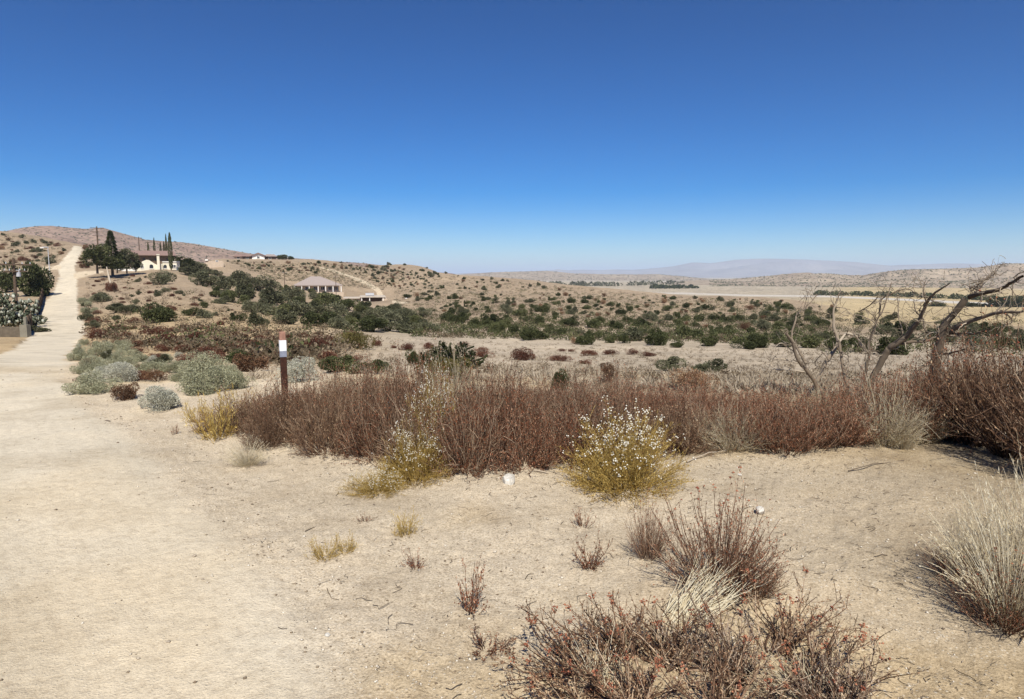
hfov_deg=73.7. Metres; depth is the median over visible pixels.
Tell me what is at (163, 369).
sagebrush
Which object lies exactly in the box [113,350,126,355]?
sagebrush
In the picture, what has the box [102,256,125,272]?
shade tree
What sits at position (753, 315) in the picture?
grey bush
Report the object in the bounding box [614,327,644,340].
grey bush
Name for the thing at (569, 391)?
buckwheat shrub
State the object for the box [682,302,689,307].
green bush
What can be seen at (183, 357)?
shrub
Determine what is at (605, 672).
shrub
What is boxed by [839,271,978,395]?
dead tree
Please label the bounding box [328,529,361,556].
yellow tuft
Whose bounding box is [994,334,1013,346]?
green bush
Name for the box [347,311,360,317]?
grey bush
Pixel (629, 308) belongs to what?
green bush
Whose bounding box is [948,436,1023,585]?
grass clump
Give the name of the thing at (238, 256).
pink ridge house
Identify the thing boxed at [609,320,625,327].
green bush
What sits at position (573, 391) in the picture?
buckwheat shrub
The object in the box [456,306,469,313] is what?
grey bush
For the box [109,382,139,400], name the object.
brown bush
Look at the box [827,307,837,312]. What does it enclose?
grey bush
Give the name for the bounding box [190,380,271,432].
buckwheat shrub
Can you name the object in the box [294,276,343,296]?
hip roofed house
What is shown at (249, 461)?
grass clump
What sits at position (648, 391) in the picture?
buckwheat shrub
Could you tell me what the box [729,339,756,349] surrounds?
green bush
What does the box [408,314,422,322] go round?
green bush
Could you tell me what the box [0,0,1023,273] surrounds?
sky
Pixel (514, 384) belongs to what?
buckwheat shrub
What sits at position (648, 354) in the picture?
shrub
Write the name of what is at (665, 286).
valley trees
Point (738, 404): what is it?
buckwheat shrub
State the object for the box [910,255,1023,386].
dead tree
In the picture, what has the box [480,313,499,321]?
green bush
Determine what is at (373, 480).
grass tuft
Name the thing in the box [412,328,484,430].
buckwheat shrub
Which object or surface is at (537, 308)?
green bush
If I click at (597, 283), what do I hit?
valley brush
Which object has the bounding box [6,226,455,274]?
mountain
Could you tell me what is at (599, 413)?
buckwheat shrub
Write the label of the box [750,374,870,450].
buckwheat shrub
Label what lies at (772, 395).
buckwheat shrub
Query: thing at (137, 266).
shade tree
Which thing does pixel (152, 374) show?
brown bush
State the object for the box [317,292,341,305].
green bush
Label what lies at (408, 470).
flowering shrub
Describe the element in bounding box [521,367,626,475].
buckwheat shrub
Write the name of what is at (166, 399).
pale sagebrush
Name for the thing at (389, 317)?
grey bush
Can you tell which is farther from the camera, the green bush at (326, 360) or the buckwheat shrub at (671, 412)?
the green bush at (326, 360)
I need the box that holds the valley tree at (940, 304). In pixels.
[927,302,948,306]
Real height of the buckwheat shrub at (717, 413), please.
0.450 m
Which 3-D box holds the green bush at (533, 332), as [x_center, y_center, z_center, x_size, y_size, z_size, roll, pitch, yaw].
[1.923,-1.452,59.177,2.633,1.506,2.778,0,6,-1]
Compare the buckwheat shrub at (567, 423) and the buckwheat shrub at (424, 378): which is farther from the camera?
the buckwheat shrub at (424, 378)
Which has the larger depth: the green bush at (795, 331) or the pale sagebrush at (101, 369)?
the green bush at (795, 331)
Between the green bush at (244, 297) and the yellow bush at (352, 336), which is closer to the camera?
the yellow bush at (352, 336)
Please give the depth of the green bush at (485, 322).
90.66 m
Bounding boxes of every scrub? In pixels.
[1,234,1023,359]
[1,235,1022,366]
[13,226,1023,288]
[318,338,1021,382]
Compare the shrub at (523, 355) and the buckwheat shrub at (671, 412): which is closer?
the buckwheat shrub at (671, 412)
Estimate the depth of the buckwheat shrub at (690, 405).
7.57 m
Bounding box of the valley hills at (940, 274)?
[661,263,1023,288]
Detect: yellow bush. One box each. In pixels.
[332,331,375,349]
[415,356,474,380]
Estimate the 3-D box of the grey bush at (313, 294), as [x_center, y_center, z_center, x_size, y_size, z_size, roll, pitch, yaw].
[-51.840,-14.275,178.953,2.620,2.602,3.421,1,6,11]
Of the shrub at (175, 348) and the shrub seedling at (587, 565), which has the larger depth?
the shrub at (175, 348)
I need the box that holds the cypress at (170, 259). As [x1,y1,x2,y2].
[168,232,172,269]
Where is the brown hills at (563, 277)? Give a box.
[459,271,712,280]
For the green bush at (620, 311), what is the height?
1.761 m
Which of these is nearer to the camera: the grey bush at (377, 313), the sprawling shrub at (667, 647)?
the sprawling shrub at (667, 647)
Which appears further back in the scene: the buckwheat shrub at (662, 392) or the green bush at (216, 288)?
the green bush at (216, 288)
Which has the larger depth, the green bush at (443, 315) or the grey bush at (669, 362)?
the green bush at (443, 315)
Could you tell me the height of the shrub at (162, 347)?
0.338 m
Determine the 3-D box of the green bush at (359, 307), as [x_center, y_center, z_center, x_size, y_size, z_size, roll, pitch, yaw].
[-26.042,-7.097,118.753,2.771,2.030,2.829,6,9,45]
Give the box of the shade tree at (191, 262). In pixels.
[173,256,195,270]
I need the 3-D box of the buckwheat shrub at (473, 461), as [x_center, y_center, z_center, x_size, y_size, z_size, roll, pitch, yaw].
[-0.408,0.687,5.935,1.013,1.378,1.000,-5,8,-37]
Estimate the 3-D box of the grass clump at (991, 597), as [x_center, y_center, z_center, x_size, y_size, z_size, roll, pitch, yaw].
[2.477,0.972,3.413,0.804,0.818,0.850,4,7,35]
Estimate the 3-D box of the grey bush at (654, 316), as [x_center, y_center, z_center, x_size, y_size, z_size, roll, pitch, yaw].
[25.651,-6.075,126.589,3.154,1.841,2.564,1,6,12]
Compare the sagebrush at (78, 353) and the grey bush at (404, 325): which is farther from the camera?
the grey bush at (404, 325)
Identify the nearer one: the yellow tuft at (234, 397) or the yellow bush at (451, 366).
the yellow tuft at (234, 397)
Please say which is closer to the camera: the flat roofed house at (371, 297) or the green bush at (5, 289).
the green bush at (5, 289)
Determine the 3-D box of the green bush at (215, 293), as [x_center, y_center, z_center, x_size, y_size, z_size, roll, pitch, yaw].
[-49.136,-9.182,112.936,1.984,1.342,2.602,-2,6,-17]
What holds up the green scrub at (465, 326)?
on the ground at (916, 637)
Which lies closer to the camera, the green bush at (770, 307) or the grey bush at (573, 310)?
the grey bush at (573, 310)
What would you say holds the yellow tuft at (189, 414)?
on the ground at (916, 637)
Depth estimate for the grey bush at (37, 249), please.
246.33 m
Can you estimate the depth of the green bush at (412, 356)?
19.86 m
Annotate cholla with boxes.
[413,340,487,369]
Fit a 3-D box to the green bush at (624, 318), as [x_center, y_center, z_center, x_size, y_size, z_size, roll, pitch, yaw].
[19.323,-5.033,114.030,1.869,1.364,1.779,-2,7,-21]
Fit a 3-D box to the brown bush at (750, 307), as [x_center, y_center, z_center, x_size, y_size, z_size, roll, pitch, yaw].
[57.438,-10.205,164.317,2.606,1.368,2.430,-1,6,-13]
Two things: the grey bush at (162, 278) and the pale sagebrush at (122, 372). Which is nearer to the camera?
the pale sagebrush at (122, 372)
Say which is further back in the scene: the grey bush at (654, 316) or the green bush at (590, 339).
the grey bush at (654, 316)
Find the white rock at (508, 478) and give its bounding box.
[503,473,514,484]
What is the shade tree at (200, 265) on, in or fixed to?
on the ground at (916, 637)
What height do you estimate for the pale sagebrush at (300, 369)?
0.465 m
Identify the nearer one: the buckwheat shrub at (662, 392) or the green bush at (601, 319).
the buckwheat shrub at (662, 392)
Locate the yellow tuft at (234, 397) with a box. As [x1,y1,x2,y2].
[212,382,258,417]
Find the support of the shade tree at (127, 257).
on the ground at (916, 637)
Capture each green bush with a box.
[0,261,54,296]
[0,272,13,292]
[139,302,177,323]
[180,307,197,315]
[199,301,208,307]
[209,290,219,296]
[211,285,219,290]
[220,290,236,302]
[225,349,253,363]
[229,312,247,320]
[237,294,250,303]
[272,303,291,312]
[277,284,288,290]
[291,296,305,302]
[299,311,337,326]
[309,297,324,308]
[316,354,354,371]
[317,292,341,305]
[333,298,361,310]
[342,359,384,373]
[345,315,356,323]
[349,317,388,331]
[353,303,369,311]
[354,314,374,322]
[361,301,371,306]
[374,305,391,310]
[405,349,418,364]
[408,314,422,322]
[439,311,451,320]
[445,312,465,323]
[447,306,456,313]
[450,293,458,298]
[464,312,471,319]
[467,318,479,324]
[478,320,494,326]
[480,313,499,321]
[487,322,506,332]
[499,316,512,326]
[508,324,520,332]
[511,307,528,315]
[519,324,547,340]
[523,313,545,323]
[530,305,541,311]
[540,304,550,312]
[546,325,566,334]
[551,369,568,388]
[559,318,579,325]
[567,297,575,302]
[575,331,595,344]
[585,317,601,327]
[587,330,602,338]
[596,315,604,322]
[604,334,616,342]
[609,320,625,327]
[615,307,626,314]
[618,334,630,342]
[622,315,633,321]
[626,305,633,310]
[628,318,650,325]
[641,326,654,334]
[644,327,668,345]
[662,305,673,310]
[669,341,683,347]
[673,319,682,324]
[674,324,704,338]
[677,315,690,320]
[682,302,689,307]
[692,313,704,320]
[699,334,719,346]
[700,304,711,309]
[707,312,720,319]
[716,326,733,334]
[719,314,737,321]
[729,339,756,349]
[731,314,744,321]
[747,327,754,331]
[747,333,769,347]
[765,305,773,310]
[772,320,785,328]
[773,301,780,306]
[773,335,799,346]
[780,302,791,307]
[786,320,802,325]
[788,327,802,336]
[799,334,823,347]
[803,314,817,320]
[815,316,830,325]
[823,330,833,335]
[825,335,851,349]
[848,337,872,351]
[875,336,911,354]
[879,320,909,332]
[978,321,1007,335]
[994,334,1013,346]
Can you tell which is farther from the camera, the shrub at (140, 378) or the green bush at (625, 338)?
the green bush at (625, 338)
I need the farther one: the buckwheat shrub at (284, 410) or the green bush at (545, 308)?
the green bush at (545, 308)
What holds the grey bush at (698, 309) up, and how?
on the ground at (916, 637)
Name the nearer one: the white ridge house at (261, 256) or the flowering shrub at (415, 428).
the flowering shrub at (415, 428)
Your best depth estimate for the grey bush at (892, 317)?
137.29 m
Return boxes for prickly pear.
[0,293,30,326]
[8,299,46,325]
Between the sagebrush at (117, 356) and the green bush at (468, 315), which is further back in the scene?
the green bush at (468, 315)
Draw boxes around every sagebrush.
[61,368,123,394]
[66,344,94,360]
[69,356,103,374]
[77,339,89,344]
[80,365,109,379]
[82,340,113,354]
[84,300,92,306]
[88,359,112,372]
[91,356,113,364]
[97,361,140,382]
[106,352,125,362]
[110,356,141,366]
[111,339,131,348]
[112,343,138,354]
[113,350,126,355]
[125,351,155,361]
[133,360,166,371]
[137,385,180,411]
[147,355,156,361]
[155,362,170,372]
[163,359,187,372]
[168,370,183,381]
[174,352,182,357]
[174,363,235,395]
[176,350,228,373]
[218,364,237,375]
[221,371,258,388]
[274,356,318,383]
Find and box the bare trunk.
[106,267,111,282]
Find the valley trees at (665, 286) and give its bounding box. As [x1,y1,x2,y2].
[649,284,698,288]
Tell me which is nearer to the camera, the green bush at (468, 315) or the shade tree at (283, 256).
the green bush at (468, 315)
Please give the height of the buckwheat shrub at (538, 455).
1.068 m
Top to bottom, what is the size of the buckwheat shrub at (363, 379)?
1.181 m
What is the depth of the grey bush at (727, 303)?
173.23 m
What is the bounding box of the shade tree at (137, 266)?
[132,261,142,271]
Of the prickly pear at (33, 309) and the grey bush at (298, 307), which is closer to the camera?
the prickly pear at (33, 309)
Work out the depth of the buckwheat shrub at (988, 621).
3.33 m
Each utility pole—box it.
[0,258,31,326]
[90,226,103,245]
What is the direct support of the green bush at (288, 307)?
on the ground at (916, 637)
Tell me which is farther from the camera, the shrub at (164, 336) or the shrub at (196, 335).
the shrub at (196, 335)
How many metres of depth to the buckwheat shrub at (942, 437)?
6.97 m
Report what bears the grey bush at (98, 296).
on the ground at (916, 637)
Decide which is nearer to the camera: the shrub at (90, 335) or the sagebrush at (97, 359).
the sagebrush at (97, 359)
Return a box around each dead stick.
[686,450,727,462]
[848,460,903,470]
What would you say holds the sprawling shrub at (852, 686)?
on the ground at (916, 637)
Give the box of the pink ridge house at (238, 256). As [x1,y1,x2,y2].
[233,254,245,258]
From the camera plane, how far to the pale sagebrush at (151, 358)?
16.89 m
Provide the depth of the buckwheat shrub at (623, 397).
7.46 m
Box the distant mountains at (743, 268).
[456,259,990,277]
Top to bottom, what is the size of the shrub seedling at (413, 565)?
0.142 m
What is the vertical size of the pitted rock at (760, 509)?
0.061 m
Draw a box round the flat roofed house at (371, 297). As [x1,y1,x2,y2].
[343,293,386,301]
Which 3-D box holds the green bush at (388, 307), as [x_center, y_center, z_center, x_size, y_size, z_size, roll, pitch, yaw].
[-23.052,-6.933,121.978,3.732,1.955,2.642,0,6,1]
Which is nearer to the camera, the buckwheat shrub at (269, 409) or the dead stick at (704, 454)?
the dead stick at (704, 454)
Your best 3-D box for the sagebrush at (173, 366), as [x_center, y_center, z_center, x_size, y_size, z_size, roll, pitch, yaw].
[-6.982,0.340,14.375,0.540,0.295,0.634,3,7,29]
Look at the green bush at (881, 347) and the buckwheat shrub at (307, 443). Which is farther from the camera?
the green bush at (881, 347)
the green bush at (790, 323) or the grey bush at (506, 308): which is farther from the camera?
the grey bush at (506, 308)
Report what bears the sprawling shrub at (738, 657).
on the ground at (916, 637)
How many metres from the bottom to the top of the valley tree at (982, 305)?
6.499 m
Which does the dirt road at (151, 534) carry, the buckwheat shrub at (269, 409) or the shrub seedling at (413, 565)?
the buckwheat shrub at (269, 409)
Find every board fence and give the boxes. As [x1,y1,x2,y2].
[23,313,34,325]
[35,288,43,314]
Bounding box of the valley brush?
[537,280,683,285]
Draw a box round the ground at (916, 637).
[0,231,1023,698]
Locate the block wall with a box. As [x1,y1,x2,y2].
[0,325,30,336]
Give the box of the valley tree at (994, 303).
[984,296,1023,306]
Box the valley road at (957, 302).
[665,293,987,304]
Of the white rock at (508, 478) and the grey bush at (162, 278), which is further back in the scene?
the grey bush at (162, 278)
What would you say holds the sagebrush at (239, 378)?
on the ground at (916, 637)
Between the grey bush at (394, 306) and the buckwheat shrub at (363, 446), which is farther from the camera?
the grey bush at (394, 306)
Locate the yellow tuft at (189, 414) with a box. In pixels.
[179,398,213,422]
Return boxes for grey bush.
[31,325,51,331]
[34,247,43,251]
[41,256,55,263]
[76,313,93,320]
[84,319,99,327]
[91,291,112,301]
[97,349,112,358]
[104,303,132,312]
[115,303,143,312]
[147,270,176,284]
[150,354,171,364]
[153,290,162,295]
[160,287,171,292]
[173,290,184,293]
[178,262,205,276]
[188,271,220,286]
[195,309,212,317]
[210,269,222,275]
[210,295,231,303]
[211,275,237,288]
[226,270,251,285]
[233,274,280,290]
[235,284,255,299]
[241,299,257,312]
[247,312,269,325]
[252,298,278,314]
[259,287,290,304]
[270,308,298,323]
[279,285,306,299]
[284,299,314,315]
[305,301,321,315]
[308,290,317,298]
[313,302,349,317]
[328,315,350,328]
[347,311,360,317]
[361,306,394,317]
[376,311,402,330]
[382,362,391,371]
[389,303,401,309]
[392,308,412,319]
[392,316,421,332]
[397,306,411,314]
[414,307,431,316]
[416,318,441,331]
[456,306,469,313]
[502,304,513,313]
[565,306,577,314]
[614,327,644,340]
[642,312,658,320]
[655,356,687,370]
[663,314,674,320]
[688,358,727,372]
[692,306,702,311]
[724,300,734,305]
[727,307,735,311]
[749,313,758,318]
[754,319,771,329]
[758,310,770,314]
[767,314,781,320]
[772,331,784,340]
[815,331,831,339]
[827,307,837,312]
[853,316,869,324]
[868,324,897,334]
[884,312,899,319]
[891,330,905,336]
[909,317,922,329]
[921,326,947,340]
[946,337,957,341]
[961,335,990,345]
[964,323,979,331]
[1011,328,1023,336]
[1011,332,1023,347]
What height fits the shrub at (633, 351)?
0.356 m
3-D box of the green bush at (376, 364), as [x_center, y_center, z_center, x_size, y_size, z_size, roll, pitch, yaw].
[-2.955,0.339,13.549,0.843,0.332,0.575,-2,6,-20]
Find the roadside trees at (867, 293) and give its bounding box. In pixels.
[813,290,1023,300]
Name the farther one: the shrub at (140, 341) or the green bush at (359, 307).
the green bush at (359, 307)
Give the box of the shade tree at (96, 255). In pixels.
[79,243,112,273]
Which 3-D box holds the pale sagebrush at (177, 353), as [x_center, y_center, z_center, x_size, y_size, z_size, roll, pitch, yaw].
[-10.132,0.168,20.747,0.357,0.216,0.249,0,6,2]
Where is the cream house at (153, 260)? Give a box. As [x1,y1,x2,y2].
[123,250,179,270]
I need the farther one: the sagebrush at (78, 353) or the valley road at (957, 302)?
the valley road at (957, 302)
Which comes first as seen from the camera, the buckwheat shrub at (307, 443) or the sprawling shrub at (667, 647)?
the sprawling shrub at (667, 647)
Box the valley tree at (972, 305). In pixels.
[966,302,975,306]
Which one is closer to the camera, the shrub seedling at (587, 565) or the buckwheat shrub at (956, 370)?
the shrub seedling at (587, 565)
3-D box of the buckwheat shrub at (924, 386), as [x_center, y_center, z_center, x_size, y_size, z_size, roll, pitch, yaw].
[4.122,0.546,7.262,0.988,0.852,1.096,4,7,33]
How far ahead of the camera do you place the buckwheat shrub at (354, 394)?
7.05 m
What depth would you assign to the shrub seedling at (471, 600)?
3.50 m
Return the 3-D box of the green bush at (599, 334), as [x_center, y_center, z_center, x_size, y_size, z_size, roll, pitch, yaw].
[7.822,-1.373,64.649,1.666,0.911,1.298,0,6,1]
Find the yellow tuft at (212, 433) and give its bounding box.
[183,390,237,443]
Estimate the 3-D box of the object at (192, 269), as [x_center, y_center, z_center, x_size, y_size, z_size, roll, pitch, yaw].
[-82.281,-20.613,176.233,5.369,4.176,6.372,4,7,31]
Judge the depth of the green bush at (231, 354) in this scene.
19.07 m
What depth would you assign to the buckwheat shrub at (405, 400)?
6.37 m
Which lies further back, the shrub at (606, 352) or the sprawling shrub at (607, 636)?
the shrub at (606, 352)
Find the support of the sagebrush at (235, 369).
on the ground at (916, 637)
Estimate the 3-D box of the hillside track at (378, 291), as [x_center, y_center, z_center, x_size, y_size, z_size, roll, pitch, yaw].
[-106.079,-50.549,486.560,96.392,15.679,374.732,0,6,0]
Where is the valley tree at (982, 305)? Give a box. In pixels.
[971,302,989,306]
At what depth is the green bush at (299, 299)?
142.90 m
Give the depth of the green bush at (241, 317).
62.00 m
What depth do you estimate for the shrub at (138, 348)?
25.42 m
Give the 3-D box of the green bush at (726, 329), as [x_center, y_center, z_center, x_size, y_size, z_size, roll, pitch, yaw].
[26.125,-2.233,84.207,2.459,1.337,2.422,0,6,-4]
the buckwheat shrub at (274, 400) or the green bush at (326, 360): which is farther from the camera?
the green bush at (326, 360)
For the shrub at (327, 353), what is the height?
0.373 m
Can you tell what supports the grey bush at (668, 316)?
on the ground at (916, 637)
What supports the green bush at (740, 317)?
on the ground at (916, 637)
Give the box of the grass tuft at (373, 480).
[336,465,410,499]
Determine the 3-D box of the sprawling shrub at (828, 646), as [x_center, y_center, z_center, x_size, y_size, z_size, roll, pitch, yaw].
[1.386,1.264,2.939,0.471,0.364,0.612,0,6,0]
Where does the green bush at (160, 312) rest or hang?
on the ground at (916, 637)
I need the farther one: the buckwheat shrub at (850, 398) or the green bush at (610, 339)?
the green bush at (610, 339)
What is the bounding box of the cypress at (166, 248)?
[165,234,167,250]
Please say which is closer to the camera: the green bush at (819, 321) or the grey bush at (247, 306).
the grey bush at (247, 306)
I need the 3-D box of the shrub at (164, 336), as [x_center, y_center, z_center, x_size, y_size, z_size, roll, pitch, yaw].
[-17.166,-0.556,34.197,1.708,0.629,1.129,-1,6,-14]
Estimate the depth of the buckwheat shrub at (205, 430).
7.50 m
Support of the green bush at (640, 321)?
on the ground at (916, 637)
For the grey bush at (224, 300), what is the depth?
102.43 m
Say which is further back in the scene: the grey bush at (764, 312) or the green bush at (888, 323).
the grey bush at (764, 312)
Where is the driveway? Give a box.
[76,270,102,278]
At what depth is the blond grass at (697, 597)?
3.47 m
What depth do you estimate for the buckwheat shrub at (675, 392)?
8.48 m
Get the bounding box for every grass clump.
[214,437,271,467]
[879,403,934,449]
[915,460,1023,627]
[929,477,1014,581]
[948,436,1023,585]
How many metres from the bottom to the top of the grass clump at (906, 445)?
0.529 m
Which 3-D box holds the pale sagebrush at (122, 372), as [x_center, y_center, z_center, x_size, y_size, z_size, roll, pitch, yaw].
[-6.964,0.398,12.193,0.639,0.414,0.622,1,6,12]
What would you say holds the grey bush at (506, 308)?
on the ground at (916, 637)
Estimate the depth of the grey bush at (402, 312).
102.97 m
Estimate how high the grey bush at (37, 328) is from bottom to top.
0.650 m
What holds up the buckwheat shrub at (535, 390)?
on the ground at (916, 637)
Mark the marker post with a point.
(283, 353)
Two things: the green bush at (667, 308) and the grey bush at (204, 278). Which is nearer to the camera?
the grey bush at (204, 278)
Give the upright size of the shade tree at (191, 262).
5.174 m
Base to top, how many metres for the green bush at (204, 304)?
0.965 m
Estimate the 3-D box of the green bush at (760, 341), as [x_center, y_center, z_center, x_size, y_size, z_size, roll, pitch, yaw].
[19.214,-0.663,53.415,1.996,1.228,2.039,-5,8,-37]
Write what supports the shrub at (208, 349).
on the ground at (916, 637)
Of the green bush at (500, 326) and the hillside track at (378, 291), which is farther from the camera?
the hillside track at (378, 291)
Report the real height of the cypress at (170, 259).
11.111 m
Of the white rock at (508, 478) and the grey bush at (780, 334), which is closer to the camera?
the white rock at (508, 478)
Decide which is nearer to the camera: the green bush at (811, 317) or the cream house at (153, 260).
the green bush at (811, 317)
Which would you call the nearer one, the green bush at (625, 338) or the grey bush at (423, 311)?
the green bush at (625, 338)
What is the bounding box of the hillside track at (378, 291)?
[320,267,382,294]
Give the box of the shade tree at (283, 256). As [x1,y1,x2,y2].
[276,254,287,259]
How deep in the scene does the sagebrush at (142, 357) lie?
17.63 m
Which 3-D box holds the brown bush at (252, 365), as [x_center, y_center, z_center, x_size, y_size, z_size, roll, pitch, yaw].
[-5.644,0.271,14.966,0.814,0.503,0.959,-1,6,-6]
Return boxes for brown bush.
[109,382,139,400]
[139,369,171,381]
[232,350,270,371]
[600,358,618,382]
[669,366,719,393]
[738,322,749,329]
[744,305,756,309]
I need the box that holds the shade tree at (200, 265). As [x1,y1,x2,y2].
[195,261,207,269]
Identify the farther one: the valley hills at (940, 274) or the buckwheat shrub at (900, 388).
the valley hills at (940, 274)
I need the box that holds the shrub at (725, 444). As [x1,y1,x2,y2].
[689,393,784,452]
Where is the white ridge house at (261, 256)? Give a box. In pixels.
[242,253,276,258]
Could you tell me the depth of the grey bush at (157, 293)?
108.11 m
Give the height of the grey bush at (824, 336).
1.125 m
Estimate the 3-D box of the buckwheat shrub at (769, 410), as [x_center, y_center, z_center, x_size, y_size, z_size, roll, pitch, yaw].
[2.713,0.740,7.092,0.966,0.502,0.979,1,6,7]
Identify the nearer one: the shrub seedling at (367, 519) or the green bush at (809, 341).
the shrub seedling at (367, 519)
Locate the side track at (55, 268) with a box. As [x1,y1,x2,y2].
[0,266,58,270]
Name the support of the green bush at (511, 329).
on the ground at (916, 637)
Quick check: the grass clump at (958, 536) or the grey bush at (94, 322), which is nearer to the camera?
the grass clump at (958, 536)
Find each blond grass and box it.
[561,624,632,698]
[660,536,770,635]
[721,640,848,698]
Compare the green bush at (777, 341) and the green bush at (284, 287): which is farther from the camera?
the green bush at (284, 287)
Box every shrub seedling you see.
[354,513,378,523]
[399,548,426,569]
[454,555,489,617]
[458,623,522,662]
[569,507,595,527]
[571,524,613,571]
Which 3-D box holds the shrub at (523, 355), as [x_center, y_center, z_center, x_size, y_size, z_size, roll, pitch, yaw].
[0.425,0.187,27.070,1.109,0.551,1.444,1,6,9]
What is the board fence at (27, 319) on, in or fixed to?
on the ground at (916, 637)
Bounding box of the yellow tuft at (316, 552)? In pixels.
[303,532,346,563]
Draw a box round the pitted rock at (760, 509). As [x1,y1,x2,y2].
[756,506,764,514]
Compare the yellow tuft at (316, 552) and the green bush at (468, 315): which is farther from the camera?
the green bush at (468, 315)
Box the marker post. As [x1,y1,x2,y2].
[279,331,287,399]
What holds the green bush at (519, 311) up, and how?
on the ground at (916, 637)
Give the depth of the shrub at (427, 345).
36.69 m
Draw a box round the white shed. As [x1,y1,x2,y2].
[205,259,223,267]
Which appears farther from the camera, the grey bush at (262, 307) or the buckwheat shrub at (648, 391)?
the grey bush at (262, 307)
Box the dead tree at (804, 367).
[764,283,878,396]
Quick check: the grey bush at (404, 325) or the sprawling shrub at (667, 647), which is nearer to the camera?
the sprawling shrub at (667, 647)
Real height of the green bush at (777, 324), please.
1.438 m
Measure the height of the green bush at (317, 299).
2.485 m
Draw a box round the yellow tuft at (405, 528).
[390,507,422,537]
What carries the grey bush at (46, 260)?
on the ground at (916, 637)
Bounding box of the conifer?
[98,230,128,275]
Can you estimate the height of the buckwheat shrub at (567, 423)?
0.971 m
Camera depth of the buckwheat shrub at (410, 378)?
8.45 m
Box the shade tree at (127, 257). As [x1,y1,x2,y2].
[114,248,139,272]
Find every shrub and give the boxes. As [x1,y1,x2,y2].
[81,327,107,338]
[85,316,106,322]
[104,281,118,291]
[123,317,141,323]
[128,370,150,381]
[130,346,148,353]
[131,340,143,346]
[144,326,167,334]
[150,332,180,342]
[153,343,171,351]
[173,345,190,352]
[173,353,197,361]
[185,385,274,433]
[187,331,204,339]
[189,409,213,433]
[190,345,225,360]
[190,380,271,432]
[197,381,285,434]
[217,377,276,438]
[225,339,261,350]
[230,383,300,424]
[235,376,299,434]
[237,388,286,451]
[242,356,320,446]
[246,369,318,405]
[249,365,326,429]
[250,369,324,425]
[257,377,311,404]
[263,334,278,340]
[272,367,348,440]
[277,352,370,460]
[280,371,343,446]
[281,350,371,425]
[300,347,363,407]
[303,334,335,349]
[306,354,386,440]
[315,353,417,458]
[316,349,337,358]
[318,350,381,396]
[320,345,410,402]
[326,347,406,434]
[328,367,419,465]
[343,350,406,398]
[351,341,420,436]
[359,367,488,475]
[362,345,468,461]
[372,340,381,345]
[373,353,447,414]
[373,409,458,488]
[383,367,448,397]
[385,343,445,410]
[395,368,458,394]
[398,342,412,350]
[405,357,458,460]
[407,354,524,482]
[410,361,477,445]
[411,359,512,466]
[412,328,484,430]
[423,342,437,348]
[424,353,483,400]
[428,359,458,434]
[446,351,533,441]
[455,364,534,407]
[457,353,531,431]
[473,346,494,356]
[479,376,580,478]
[481,363,552,454]
[485,375,546,400]
[487,599,607,698]
[507,622,622,698]
[510,347,535,360]
[511,382,566,403]
[513,365,565,420]
[518,367,570,420]
[518,372,574,435]
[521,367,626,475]
[525,386,620,459]
[528,379,560,402]
[533,364,620,397]
[538,357,616,415]
[541,586,657,664]
[542,358,619,442]
[547,355,572,361]
[548,379,607,407]
[548,611,728,698]
[549,367,615,404]
[553,396,698,509]
[564,362,677,461]
[568,371,664,423]
[569,354,635,399]
[569,368,651,409]
[579,349,597,355]
[580,359,591,364]
[587,363,668,475]
[588,373,659,410]
[589,393,663,430]
[602,349,619,354]
[609,371,699,430]
[610,586,773,672]
[623,487,673,560]
[624,363,722,459]
[625,349,638,354]
[625,379,687,414]
[627,381,681,401]
[631,377,729,457]
[631,389,709,440]
[634,381,687,410]
[641,466,793,600]
[642,351,656,356]
[647,389,725,423]
[648,377,712,408]
[649,617,812,698]
[653,586,789,687]
[664,371,728,410]
[667,373,737,418]
[676,386,738,405]
[678,397,755,452]
[691,402,747,435]
[697,537,792,601]
[698,392,756,424]
[699,388,772,417]
[700,389,798,451]
[706,384,770,409]
[717,385,774,407]
[722,388,811,440]
[728,380,807,409]
[733,394,816,437]
[735,376,838,456]
[737,560,867,659]
[743,385,816,408]
[745,384,826,424]
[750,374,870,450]
[750,628,896,698]
[754,387,854,435]
[767,374,849,422]
[775,382,859,409]
[777,611,929,693]
[783,383,851,408]
[784,375,894,448]
[790,389,892,444]
[807,388,905,445]
[808,383,915,420]
[825,363,900,417]
[826,374,913,421]
[831,357,942,449]
[851,362,937,439]
[853,349,948,418]
[859,375,954,445]
[860,373,932,415]
[860,385,939,447]
[869,365,929,416]
[886,368,982,443]
[888,328,980,441]
[890,372,978,443]
[894,370,972,439]
[896,373,977,443]
[905,289,1023,460]
[909,327,1006,439]
[912,319,1020,446]
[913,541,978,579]
[926,539,1023,637]
[958,308,1023,471]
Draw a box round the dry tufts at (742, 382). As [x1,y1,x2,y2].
[86,332,1023,395]
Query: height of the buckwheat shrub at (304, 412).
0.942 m
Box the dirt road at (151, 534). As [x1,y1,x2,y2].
[0,246,333,698]
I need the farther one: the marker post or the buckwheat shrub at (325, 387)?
the marker post

